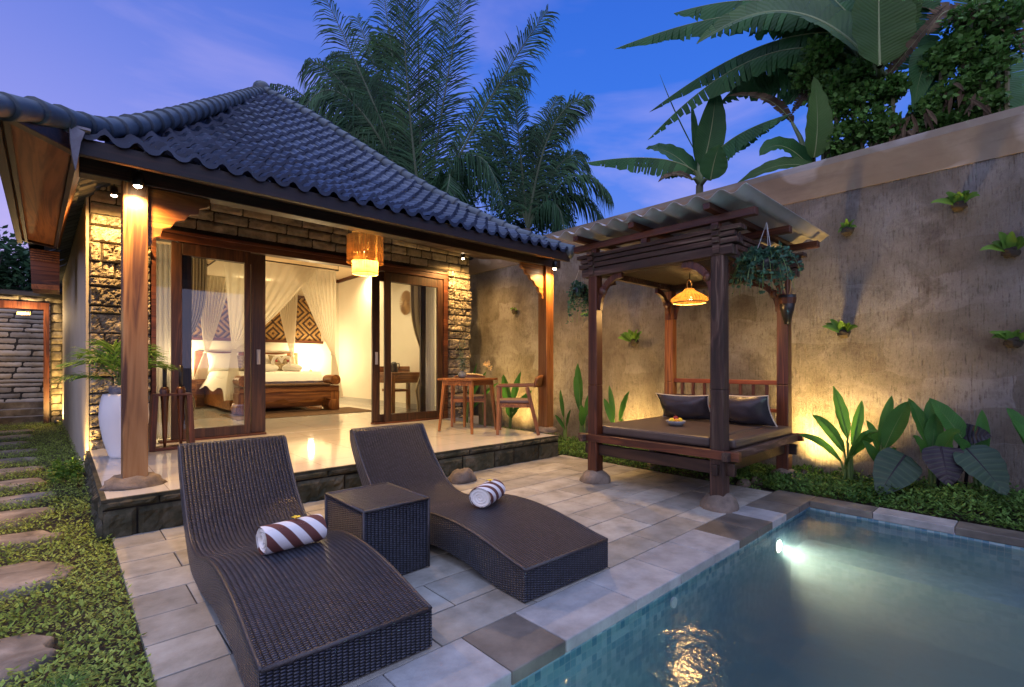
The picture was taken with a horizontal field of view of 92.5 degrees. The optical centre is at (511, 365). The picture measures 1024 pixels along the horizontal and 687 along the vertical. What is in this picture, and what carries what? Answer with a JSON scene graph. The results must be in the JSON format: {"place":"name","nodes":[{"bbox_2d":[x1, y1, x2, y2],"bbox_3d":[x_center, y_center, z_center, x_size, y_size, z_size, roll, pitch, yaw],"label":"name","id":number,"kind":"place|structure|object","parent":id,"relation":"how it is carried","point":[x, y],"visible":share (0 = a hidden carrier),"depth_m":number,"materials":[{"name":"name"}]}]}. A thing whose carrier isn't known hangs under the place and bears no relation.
{"place":"outdoors","nodes":[
{"label":"outdoors","id":0,"kind":"place"},
{"bbox_2d":[0,289,42,401],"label":"alley wall","id":1,"kind":"structure","parent":0,"point":[21,357],"depth_m":11.66,"materials":[{"name":"stone"}]},
{"bbox_2d":[26,666,102,686],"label":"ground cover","id":2,"kind":"object","parent":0,"point":[71,670],"visible":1,"depth_m":1.80,"materials":[{"name":"green plant"}]},
{"bbox_2d":[83,419,558,542],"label":"terrace","id":3,"kind":"structure","parent":0,"point":[323,462],"depth_m":4.81,"materials":[{"name":"tile"}]},
{"bbox_2d":[98,393,148,458],"bbox_3d":[-3.977,0.607,5.029,0.412,0.645,0.412,0,0,-43],"label":"urn","id":4,"kind":"object","parent":3,"relation":"on","point":[109,415],"visible":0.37,"depth_m":4.85,"materials":[{"name":"white ceramic"}]},
{"bbox_2d":[53,338,177,393],"bbox_3d":[-3.992,0.007,4.991,1.028,0.644,0.867,0,0,-43],"label":"potted palm","id":5,"kind":"object","parent":4,"relation":"in","point":[115,348],"visible":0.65,"depth_m":4.90,"materials":[{"name":"green plant"}]},
{"bbox_2d":[148,392,194,451],"bbox_3d":[-3.808,0.618,5.482,0.424,0.620,0.200,0,0,-43],"label":"umbrella stand","id":6,"kind":"object","parent":3,"relation":"on","point":[189,419],"visible":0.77,"depth_m":5.40,"materials":[{"name":"red wood"}]},
{"bbox_2d":[159,366,169,446],"bbox_3d":[-3.843,0.445,5.424,0.098,0.900,0.097,0,0,-43],"label":"umbrella","id":7,"kind":"object","parent":6,"relation":"in","point":[164,389],"visible":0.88,"depth_m":5.40,"materials":[{"name":"red wood"}]},
{"bbox_2d":[176,365,185,443],"bbox_3d":[-3.733,0.445,5.526,0.098,0.900,0.097,0,0,-43],"label":"umbrella","id":8,"kind":"object","parent":6,"relation":"in","point":[180,398],"visible":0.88,"depth_m":5.50,"materials":[{"name":"red wood"}]},
{"bbox_2d":[437,377,497,433],"bbox_3d":[-0.631,0.552,7.032,0.620,0.754,0.620,0,0,32],"label":"dining table","id":9,"kind":"object","parent":3,"relation":"on","point":[470,382],"visible":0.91,"depth_m":6.93,"materials":[{"name":"brown wood"}]},
{"bbox_2d":[458,371,465,377],"bbox_3d":[-0.716,0.123,7.036,0.124,0.100,0.124,0,0,-43],"label":"bud vase","id":10,"kind":"object","parent":9,"relation":"on","point":[461,374],"visible":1,"depth_m":6.99,"materials":[{"name":"grey ceramic"}]},
{"bbox_2d":[455,334,469,370],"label":"leafy sprig","id":11,"kind":"object","parent":10,"relation":"in","point":[462,365],"visible":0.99,"depth_m":7.03,"materials":[{"name":"green plant"}]},
{"bbox_2d":[451,373,485,426],"bbox_3d":[-0.678,0.528,7.769,0.540,0.806,0.641,0,0,-3],"label":"dining chair","id":12,"kind":"object","parent":3,"relation":"on","point":[459,398],"visible":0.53,"depth_m":7.47,"materials":[{"name":"brown wood"}]},
{"bbox_2d":[496,375,542,434],"bbox_3d":[0.117,0.528,6.824,0.641,0.806,0.540,0,0,2],"label":"dining chair","id":13,"kind":"object","parent":3,"relation":"on","point":[527,402],"visible":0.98,"depth_m":6.58,"materials":[{"name":"brown wood"}]},
{"bbox_2d":[113,455,771,686],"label":"patio","id":14,"kind":"structure","parent":0,"point":[629,512],"depth_m":2.96,"materials":[{"name":"stone"}]},
{"bbox_2d":[178,435,431,686],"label":"sun lounger","id":15,"kind":"object","parent":14,"relation":"on","point":[334,608],"visible":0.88,"depth_m":2.18,"materials":[{"name":"wicker"}]},
{"bbox_2d":[256,514,326,554],"bbox_3d":[-1.138,0.867,2.536,0.166,0.141,0.300,0,0,44],"label":"rolled towel","id":16,"kind":"object","parent":15,"relation":"on","point":[284,535],"visible":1,"depth_m":2.47,"materials":[{"name":"fabric"}]},
{"bbox_2d":[325,482,429,574],"bbox_3d":[-0.820,0.985,2.964,0.428,0.410,0.528,0,0,-43],"label":"side table","id":17,"kind":"object","parent":14,"relation":"on","point":[389,522],"visible":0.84,"depth_m":2.83,"materials":[{"name":"wicker"}]},
{"bbox_2d":[448,468,476,483],"bbox_3d":[-0.521,1.130,5.093,0.297,0.136,0.254,0,0,-43],"label":"boulder","id":18,"kind":"object","parent":14,"relation":"on","point":[462,476],"visible":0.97,"depth_m":5.00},
{"bbox_2d":[349,423,607,602],"bbox_3d":[-0.392,0.858,3.497,0.676,0.670,2.166,0,0,-41],"label":"sun lounger","id":19,"kind":"object","parent":14,"relation":"on","point":[523,549],"visible":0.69,"depth_m":2.98,"materials":[{"name":"wicker"}]},
{"bbox_2d":[469,479,504,507],"bbox_3d":[-0.166,0.864,3.328,0.166,0.141,0.270,0,0,19],"label":"rolled towel","id":20,"kind":"object","parent":19,"relation":"on","point":[486,494],"visible":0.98,"depth_m":3.22,"materials":[{"name":"fabric"}]},
{"bbox_2d":[553,183,829,513],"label":"pavilion","id":21,"kind":"structure","parent":14,"relation":"on","point":[705,243],"depth_m":4.64,"materials":[{"name":"brown wood"}]},
{"bbox_2d":[565,271,587,323],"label":"hanging plant","id":22,"kind":"object","parent":21,"relation":"hanging from","point":[579,291],"visible":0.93,"depth_m":5.74,"materials":[{"name":"green plant"}]},
{"bbox_2d":[671,272,708,304],"bbox_3d":[1.860,-0.827,5.139,0.376,0.346,0.376,0,0,-43],"label":"pendant lamp","id":23,"kind":"object","parent":21,"relation":"hanging from","point":[691,296],"visible":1,"depth_m":5.05,"materials":[{"name":"yellow wicker"}]},
{"bbox_2d":[603,416,790,448],"bbox_3d":[1.859,0.659,5.111,1.460,0.089,1.480,0,0,-43],"label":"daybed mattress","id":24,"kind":"object","parent":21,"relation":"on","point":[695,432],"visible":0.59,"depth_m":4.73,"materials":[{"name":"fabric"}]},
{"bbox_2d":[656,393,709,419],"bbox_3d":[1.979,0.466,5.608,0.628,0.299,0.270,0,0,44],"label":"cushion","id":25,"kind":"object","parent":24,"relation":"on","point":[686,406],"visible":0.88,"depth_m":5.49,"materials":[{"name":"fabric"}]},
{"bbox_2d":[729,394,777,426],"bbox_3d":[2.423,0.455,5.125,0.284,0.331,0.608,0,0,-37],"label":"cushion","id":26,"kind":"object","parent":24,"relation":"on","point":[750,409],"visible":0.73,"depth_m":4.96,"materials":[{"name":"fabric"}]},
{"bbox_2d":[729,222,803,295],"bbox_3d":[2.143,-0.917,4.155,0.521,0.606,0.546,0,0,1],"label":"hanging plant","id":27,"kind":"object","parent":21,"relation":"hanging from","point":[761,262],"visible":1,"depth_m":4.08,"materials":[{"name":"green plant"}]},
{"bbox_2d":[778,273,796,323],"bbox_3d":[2.848,-0.708,5.070,0.174,0.556,0.167,0,0,10],"label":"wall lamp","id":28,"kind":"object","parent":21,"relation":"attached to","point":[787,302],"visible":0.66,"depth_m":5.02,"materials":[{"name":"black metal"}]},
{"bbox_2d":[0,423,1023,686],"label":"ground","id":29,"kind":"structure","parent":0,"point":[104,605],"depth_m":2.93,"materials":[{"name":"plant"}]},
{"bbox_2d":[0,441,29,448],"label":"stepping stone","id":30,"kind":"object","parent":29,"relation":"on","point":[3,444],"visible":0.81,"depth_m":7.42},
{"bbox_2d":[0,225,31,290],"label":"broadleaf tree","id":31,"kind":"object","parent":29,"relation":"on","point":[16,278],"visible":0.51,"depth_m":15.10,"materials":[{"name":"green plant"}]},
{"bbox_2d":[0,434,33,441],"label":"stepping stone","id":32,"kind":"object","parent":29,"relation":"on","point":[13,436],"visible":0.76,"depth_m":8.15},
{"bbox_2d":[0,457,38,466],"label":"stepping stone","id":33,"kind":"object","parent":29,"relation":"on","point":[16,460],"visible":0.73,"depth_m":6.15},
{"bbox_2d":[0,448,39,456],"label":"stepping stone","id":34,"kind":"object","parent":29,"relation":"on","point":[18,451],"visible":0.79,"depth_m":6.78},
{"bbox_2d":[0,415,42,424],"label":"garden step","id":35,"kind":"object","parent":29,"relation":"on","point":[12,420],"visible":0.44,"depth_m":10.35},
{"bbox_2d":[0,408,42,416],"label":"garden step","id":36,"kind":"object","parent":29,"relation":"on","point":[20,412],"visible":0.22,"depth_m":10.58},
{"bbox_2d":[0,401,42,408],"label":"garden step","id":37,"kind":"object","parent":29,"relation":"on","point":[20,404],"visible":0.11,"depth_m":10.83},
{"bbox_2d":[0,466,43,477],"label":"stepping stone","id":38,"kind":"object","parent":29,"relation":"on","point":[17,469],"visible":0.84,"depth_m":5.57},
{"bbox_2d":[0,478,46,491],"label":"stepping stone","id":39,"kind":"object","parent":29,"relation":"on","point":[19,481],"visible":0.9,"depth_m":4.95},
{"bbox_2d":[0,507,55,529],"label":"stepping stone","id":40,"kind":"object","parent":29,"relation":"on","point":[14,514],"visible":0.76,"depth_m":3.88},
{"bbox_2d":[0,633,56,686],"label":"stepping stone","id":41,"kind":"object","parent":29,"relation":"on","point":[24,650],"visible":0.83,"depth_m":2.01,"materials":[{"name":"stone"}]},
{"bbox_2d":[0,491,57,508],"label":"stepping stone","id":42,"kind":"object","parent":29,"relation":"on","point":[20,498],"visible":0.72,"depth_m":4.38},
{"bbox_2d":[0,290,62,424],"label":"gate wall","id":43,"kind":"structure","parent":29,"relation":"on","point":[50,306],"depth_m":10.19,"materials":[{"name":"stone"}]},
{"bbox_2d":[0,530,63,552],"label":"stepping stone","id":44,"kind":"object","parent":29,"relation":"on","point":[19,538],"visible":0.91,"depth_m":3.35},
{"bbox_2d":[0,561,73,600],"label":"stepping stone","id":45,"kind":"object","parent":29,"relation":"on","point":[13,577],"visible":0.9,"depth_m":2.75,"materials":[{"name":"stone"}]},
{"bbox_2d":[47,457,85,484],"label":"shrub","id":46,"kind":"object","parent":29,"relation":"on","point":[61,472],"visible":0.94,"depth_m":4.95,"materials":[{"name":"green plant"}]},
{"bbox_2d":[0,419,158,686],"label":"ground cover","id":47,"kind":"object","parent":29,"relation":"on","point":[82,603],"visible":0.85,"depth_m":2.58,"materials":[{"name":"green plant"}]},
{"bbox_2d":[0,80,574,490],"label":"villa","id":48,"kind":"object","parent":29,"relation":"on","point":[254,177],"visible":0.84,"depth_m":5.93,"materials":[{"name":"tile"}]},
{"bbox_2d":[132,168,143,187],"bbox_3d":[-2.804,-1.441,3.671,0.072,0.218,0.072,0,0,-43],"label":"spotlight","id":49,"kind":"object","parent":48,"relation":"attached to","point":[137,180],"visible":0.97,"depth_m":3.65,"materials":[{"name":"black metal"}]},
{"bbox_2d":[156,243,170,438],"bbox_3d":[-4.290,-0.305,6.178,0.380,2.430,0.052,0,0,-43],"label":"curtain","id":50,"kind":"object","parent":48,"relation":"hanging from","point":[163,296],"visible":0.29,"depth_m":6.11,"materials":[{"name":"white fabric"}]},
{"bbox_2d":[192,379,196,405],"bbox_3d":[-7.149,0.589,10.685,0.400,0.577,0.495,0,0,-43],"label":"bedside table","id":51,"kind":"object","parent":48,"relation":"on","point":[194,387],"visible":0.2,"depth_m":10.66,"materials":[{"name":"brown wood"}]},
{"bbox_2d":[192,258,206,412],"bbox_3d":[-4.182,-0.305,6.440,0.306,2.430,0.052,0,0,-43],"label":"curtain","id":52,"kind":"object","parent":48,"relation":"hanging from","point":[199,276],"visible":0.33,"depth_m":6.47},
{"bbox_2d":[171,241,250,439],"bbox_3d":[-3.813,-0.305,6.239,0.875,2.410,0.045,0,0,-43],"label":"sliding door","id":53,"kind":"structure","parent":48,"relation":"in","point":[178,249],"depth_m":6.14,"materials":[{"name":"brown wood"}]},
{"bbox_2d":[182,253,265,432],"bbox_3d":[-3.724,-0.305,6.376,0.960,2.410,0.075,0,0,-43],"label":"sliding door","id":54,"kind":"structure","parent":48,"relation":"in","point":[258,262],"depth_m":6.60,"materials":[{"name":"brown wood"}]},
{"bbox_2d":[192,295,322,343],"bbox_3d":[-6.166,-1.200,12.046,3.050,1.230,0.055,0,0,-43],"label":"wall hanging","id":55,"kind":"object","parent":48,"relation":"attached to","point":[307,330],"depth_m":12.37,"materials":[{"name":"brown fabric"}]},
{"bbox_2d":[194,351,323,410],"bbox_3d":[-5.551,0.298,10.971,2.260,1.257,2.420,0,0,-43],"label":"bed","id":56,"kind":"object","parent":48,"relation":"on","point":[211,389],"visible":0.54,"depth_m":10.40,"materials":[{"name":"fabric"}]},
{"bbox_2d":[207,352,238,371],"bbox_3d":[-6.611,-0.085,11.237,0.660,0.500,0.233,0,-20,-43],"label":"pillow","id":57,"kind":"object","parent":56,"relation":"on","point":[219,361],"visible":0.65,"depth_m":11.10,"materials":[{"name":"fabric"}]},
{"bbox_2d":[266,355,281,371],"bbox_3d":[-5.371,-0.046,10.826,0.507,0.388,0.359,0,0,-43],"label":"towel swan","id":58,"kind":"object","parent":56,"relation":"on","point":[272,367],"visible":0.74,"depth_m":10.78,"materials":[{"name":"fabric"}]},
{"bbox_2d":[268,355,291,370],"bbox_3d":[-5.620,-0.058,11.933,0.560,0.450,0.186,0,-22,-43],"label":"pillow","id":59,"kind":"object","parent":56,"relation":"on","point":[279,364],"visible":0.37,"depth_m":11.83,"materials":[{"name":"fabric"}]},
{"bbox_2d":[282,355,301,370],"bbox_3d":[-5.028,-0.046,11.138,0.488,0.389,0.356,0,0,-43],"label":"towel swan","id":60,"kind":"object","parent":56,"relation":"on","point":[289,366],"visible":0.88,"depth_m":11.01,"materials":[{"name":"fabric"}]},
{"bbox_2d":[194,260,343,400],"bbox_3d":[-5.393,-0.825,10.851,2.410,3.050,2.548,0,0,-43],"label":"mosquito net","id":61,"kind":"object","parent":48,"relation":"hanging from","point":[285,283],"visible":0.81,"depth_m":10.37,"materials":[{"name":"beige fabric"}]},
{"bbox_2d":[219,407,370,420],"bbox_3d":[-4.151,0.923,9.636,2.550,0.008,1.300,0,0,-43],"label":"rug","id":62,"kind":"object","parent":48,"relation":"on","point":[295,413],"visible":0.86,"depth_m":9.65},
{"bbox_2d":[230,374,340,415],"bbox_3d":[-4.467,0.552,9.780,1.970,0.733,0.440,0,0,-43],"label":"bench","id":63,"kind":"object","parent":62,"relation":"on","point":[327,391],"visible":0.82,"depth_m":9.72,"materials":[{"name":"brown wood"}]},
{"bbox_2d":[346,231,383,275],"bbox_3d":[-1.755,-1.408,5.861,0.434,0.624,0.434,0,0,-43],"label":"pendant lamp","id":64,"kind":"object","parent":48,"relation":"hanging from","point":[364,254],"visible":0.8,"depth_m":5.71,"materials":[{"name":"orange glass"}]},
{"bbox_2d":[371,271,425,422],"bbox_3d":[-1.850,-0.305,8.101,0.985,2.410,0.075,0,0,-43],"label":"sliding door","id":65,"kind":"structure","parent":48,"relation":"in","point":[376,416],"depth_m":7.83,"materials":[{"name":"brown wood"}]},
{"bbox_2d":[380,366,418,412],"bbox_3d":[-2.279,0.469,10.062,0.840,0.917,0.790,0,0,-43],"label":"desk","id":66,"kind":"object","parent":48,"relation":"on","point":[403,374],"visible":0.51,"depth_m":9.78,"materials":[{"name":"brown wood"}]},
{"bbox_2d":[399,290,410,314],"bbox_3d":[-2.330,-1.382,10.744,0.050,0.540,0.540,0,0,-43],"label":"wall ornament","id":67,"kind":"object","parent":48,"relation":"attached to","point":[405,305],"depth_m":10.73,"materials":[{"name":"wood"}]},
{"bbox_2d":[384,272,442,421],"bbox_3d":[-1.639,-0.305,8.241,1.115,2.410,0.045,0,0,-43],"label":"sliding door","id":68,"kind":"structure","parent":48,"relation":"in","point":[389,277],"depth_m":8.12,"materials":[{"name":"brown wood"}]},
{"bbox_2d":[410,285,418,411],"bbox_3d":[-1.667,-0.305,8.674,0.300,2.430,0.052,0,0,-43],"label":"curtain","id":69,"kind":"object","parent":48,"relation":"hanging from","point":[414,299],"visible":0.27,"depth_m":8.64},
{"bbox_2d":[426,287,434,410],"bbox_3d":[-1.470,-0.305,8.666,0.220,2.430,0.052,0,0,-43],"label":"curtain","id":70,"kind":"object","parent":48,"relation":"hanging from","point":[430,348],"visible":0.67,"depth_m":8.69,"materials":[{"name":"white fabric"}]},
{"bbox_2d":[270,83,329,140],"bbox_3d":[-6.278,-3.956,15.902,3.627,10.333,0.969,0,0,10],"label":"coconut palm","id":71,"kind":"object","parent":29,"relation":"on","point":[295,92],"visible":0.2,"depth_m":15.79,"materials":[{"name":"green plant"}]},
{"bbox_2d":[326,25,425,153],"bbox_3d":[-4.992,-4.971,15.863,4.550,12.365,2.920,0,0,-6],"label":"broadleaf tree","id":72,"kind":"object","parent":29,"relation":"on","point":[374,32],"visible":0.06,"depth_m":16.10,"materials":[{"name":"green plant"}]},
{"bbox_2d":[296,0,560,223],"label":"coconut palm","id":73,"kind":"object","parent":29,"relation":"on","point":[411,159],"visible":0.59,"depth_m":12.98,"materials":[{"name":"green plant"}]},
{"bbox_2d":[466,364,497,422],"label":"paddle plant","id":74,"kind":"object","parent":29,"relation":"on","point":[476,403],"visible":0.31,"depth_m":8.74,"materials":[{"name":"green plant"}]},
{"bbox_2d":[452,124,578,234],"bbox_3d":[-1.169,-3.573,16.319,6.934,9.576,3.312,0,0,5],"label":"broadleaf tree","id":75,"kind":"object","parent":29,"relation":"on","point":[516,222],"visible":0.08,"depth_m":15.94,"materials":[{"name":"green plant"}]},
{"bbox_2d":[501,372,531,428],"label":"paddle plant","id":76,"kind":"object","parent":29,"relation":"on","point":[511,412],"visible":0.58,"depth_m":8.25,"materials":[{"name":"green plant"}]},
{"bbox_2d":[479,91,613,234],"bbox_3d":[0.955,-3.687,14.484,3.936,9.815,2.202,0,0,-6],"label":"coconut palm","id":77,"kind":"object","parent":29,"relation":"on","point":[537,194],"visible":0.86,"depth_m":14.62,"materials":[{"name":"green plant"}]},
{"bbox_2d":[555,390,570,442],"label":"paddle plant","id":78,"kind":"object","parent":29,"relation":"on","point":[561,423],"visible":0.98,"depth_m":7.65,"materials":[{"name":"green plant"}]},
{"bbox_2d":[573,363,587,444],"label":"paddle plant","id":79,"kind":"object","parent":29,"relation":"on","point":[578,391],"visible":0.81,"depth_m":7.39,"materials":[{"name":"green plant"}]},
{"bbox_2d":[604,386,629,445],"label":"paddle plant","id":80,"kind":"object","parent":29,"relation":"on","point":[610,409],"visible":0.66,"depth_m":6.97,"materials":[{"name":"green plant"}]},
{"bbox_2d":[482,424,775,489],"bbox_3d":[0.380,1.169,7.760,1.182,0.132,7.174,0,0,-43],"label":"ground cover","id":81,"kind":"object","parent":29,"relation":"on","point":[564,449],"visible":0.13,"depth_m":6.08,"materials":[{"name":"green plant"}]},
{"bbox_2d":[586,76,789,193],"bbox_3d":[2.436,-1.629,7.057,2.834,5.668,0.559,0,0,37],"label":"banana plant","id":82,"kind":"object","parent":29,"relation":"on","point":[711,150],"visible":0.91,"depth_m":6.93,"materials":[{"name":"green plant"}]},
{"bbox_2d":[357,490,1023,686],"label":"coping","id":83,"kind":"object","parent":29,"relation":"on","point":[514,648],"visible":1,"depth_m":2.54,"materials":[{"name":"stone"}]},
{"bbox_2d":[511,507,1023,686],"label":"pool basin","id":84,"kind":"object","parent":29,"relation":"in","point":[824,598],"visible":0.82,"depth_m":3.57,"materials":[{"name":"tile"}]},
{"bbox_2d":[774,538,781,553],"bbox_3d":[2.099,1.420,3.861,0.124,0.124,0.023,0,0,-43],"label":"pool light","id":85,"kind":"object","parent":84,"relation":"attached to","point":[777,545],"visible":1,"depth_m":3.84,"materials":[{"name":"metal"}]},
{"bbox_2d":[726,77,833,182],"bbox_3d":[3.284,-1.249,6.098,1.186,4.910,0.771,0,0,28],"label":"banana plant","id":86,"kind":"object","parent":29,"relation":"on","point":[819,128],"visible":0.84,"depth_m":5.82,"materials":[{"name":"green plant"}]},
{"bbox_2d":[616,0,946,144],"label":"banana plant","id":87,"kind":"object","parent":29,"relation":"on","point":[880,35],"visible":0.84,"depth_m":6.22,"materials":[{"name":"green plant"}]},
{"bbox_2d":[799,386,877,482],"bbox_3d":[3.174,0.703,4.818,0.608,1.004,0.359,0,0,16],"label":"paddle plant","id":88,"kind":"object","parent":29,"relation":"on","point":[830,430],"visible":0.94,"depth_m":4.89,"materials":[{"name":"green plant"}]},
{"bbox_2d":[788,33,912,159],"bbox_3d":[3.969,-1.423,5.819,0.622,5.248,1.240,0,0,-43],"label":"ivy thicket","id":89,"kind":"object","parent":29,"relation":"on","point":[847,84],"visible":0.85,"depth_m":5.69,"materials":[{"name":"green plant"}]},
{"bbox_2d":[703,462,1023,530],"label":"ground cover","id":90,"kind":"object","parent":29,"relation":"on","point":[776,480],"visible":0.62,"depth_m":4.24,"materials":[{"name":"green plant"}]},
{"bbox_2d":[862,396,910,460],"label":"paddle plant","id":91,"kind":"object","parent":29,"relation":"on","point":[893,423],"visible":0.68,"depth_m":4.62,"materials":[{"name":"green plant"}]},
{"bbox_2d":[873,447,922,496],"bbox_3d":[3.483,0.974,4.389,0.482,0.462,0.242,0,0,-3],"label":"elephant ear","id":92,"kind":"object","parent":29,"relation":"on","point":[897,469],"visible":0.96,"depth_m":4.39},
{"bbox_2d":[908,398,960,499],"bbox_3d":[3.708,0.749,4.367,0.301,0.908,0.388,0,0,15],"label":"paddle plant","id":93,"kind":"object","parent":29,"relation":"on","point":[930,428],"visible":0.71,"depth_m":4.40,"materials":[{"name":"green plant"}]},
{"bbox_2d":[922,445,963,492],"bbox_3d":[3.746,0.947,4.236,0.334,0.514,0.288,0,0,-43],"label":"elephant ear","id":94,"kind":"object","parent":29,"relation":"on","point":[944,467],"visible":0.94,"depth_m":4.18},
{"bbox_2d":[929,398,989,507],"bbox_3d":[3.887,0.745,4.252,0.274,0.916,0.328,0,0,-16],"label":"paddle plant","id":95,"kind":"object","parent":29,"relation":"on","point":[948,417],"visible":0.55,"depth_m":4.27,"materials":[{"name":"green plant"}]},
{"bbox_2d":[897,0,1023,137],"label":"ivy thicket","id":96,"kind":"object","parent":29,"relation":"on","point":[980,62],"visible":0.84,"depth_m":5.03,"materials":[{"name":"green plant"}]},
{"bbox_2d":[908,0,1023,113],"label":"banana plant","id":97,"kind":"object","parent":29,"relation":"on","point":[921,86],"visible":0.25,"depth_m":5.34,"materials":[{"name":"green plant"}]},
{"bbox_2d":[952,424,991,500],"bbox_3d":[3.941,0.851,4.212,0.089,0.700,0.252,0,0,-27],"label":"elephant ear","id":98,"kind":"object","parent":29,"relation":"on","point":[977,436],"visible":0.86,"depth_m":4.19},
{"bbox_2d":[953,445,1009,503],"bbox_3d":[3.860,0.932,4.057,0.260,0.542,0.404,0,0,-14],"label":"elephant ear","id":99,"kind":"object","parent":29,"relation":"on","point":[986,465],"visible":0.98,"depth_m":4.02},
{"bbox_2d":[1006,408,1023,443],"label":"paddle plant","id":100,"kind":"object","parent":29,"relation":"on","point":[1017,418],"visible":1,"depth_m":3.82,"materials":[{"name":"green plant"}]},
{"bbox_2d":[0,0,1023,279],"label":"sky","id":101,"kind":"structure","parent":0,"point":[104,58],"materials":[{"name":"blue"}]},
{"bbox_2d":[469,105,1023,505],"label":"garden wall","id":102,"kind":"structure","parent":0,"point":[916,286],"depth_m":5.09,"materials":[{"name":"concrete"}]},
{"bbox_2d":[618,329,641,345],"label":"wall fern","id":103,"kind":"object","parent":102,"relation":"attached to","point":[632,337],"depth_m":7.02,"materials":[{"name":"plant"}]},
{"bbox_2d":[822,319,857,337],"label":"wall fern","id":104,"kind":"object","parent":102,"relation":"attached to","point":[842,329],"depth_m":5.14,"materials":[{"name":"plant"}]},
{"bbox_2d":[838,218,856,235],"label":"wall fern","id":105,"kind":"object","parent":102,"relation":"attached to","point":[846,228],"depth_m":5.10,"materials":[{"name":"plant"}]},
{"bbox_2d":[931,190,979,211],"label":"wall fern","id":106,"kind":"object","parent":102,"relation":"attached to","point":[958,200],"depth_m":4.47,"materials":[{"name":"plant"}]},
{"bbox_2d":[979,231,1023,257],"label":"wall fern","id":107,"kind":"object","parent":102,"relation":"attached to","point":[1010,245],"depth_m":4.23,"materials":[{"name":"plant"}]},
{"bbox_2d":[990,329,1023,347],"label":"wall fern","id":108,"kind":"object","parent":102,"relation":"attached to","point":[1015,338],"depth_m":4.22,"materials":[{"name":"plant"}]},
{"bbox_2d":[852,82,991,151],"bbox_3d":[4.327,-2.577,5.530,0.452,1.016,1.583,0,0,-43],"label":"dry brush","id":109,"kind":"object","parent":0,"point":[986,109],"visible":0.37,"depth_m":5.19,"materials":[{"name":"green plant"}]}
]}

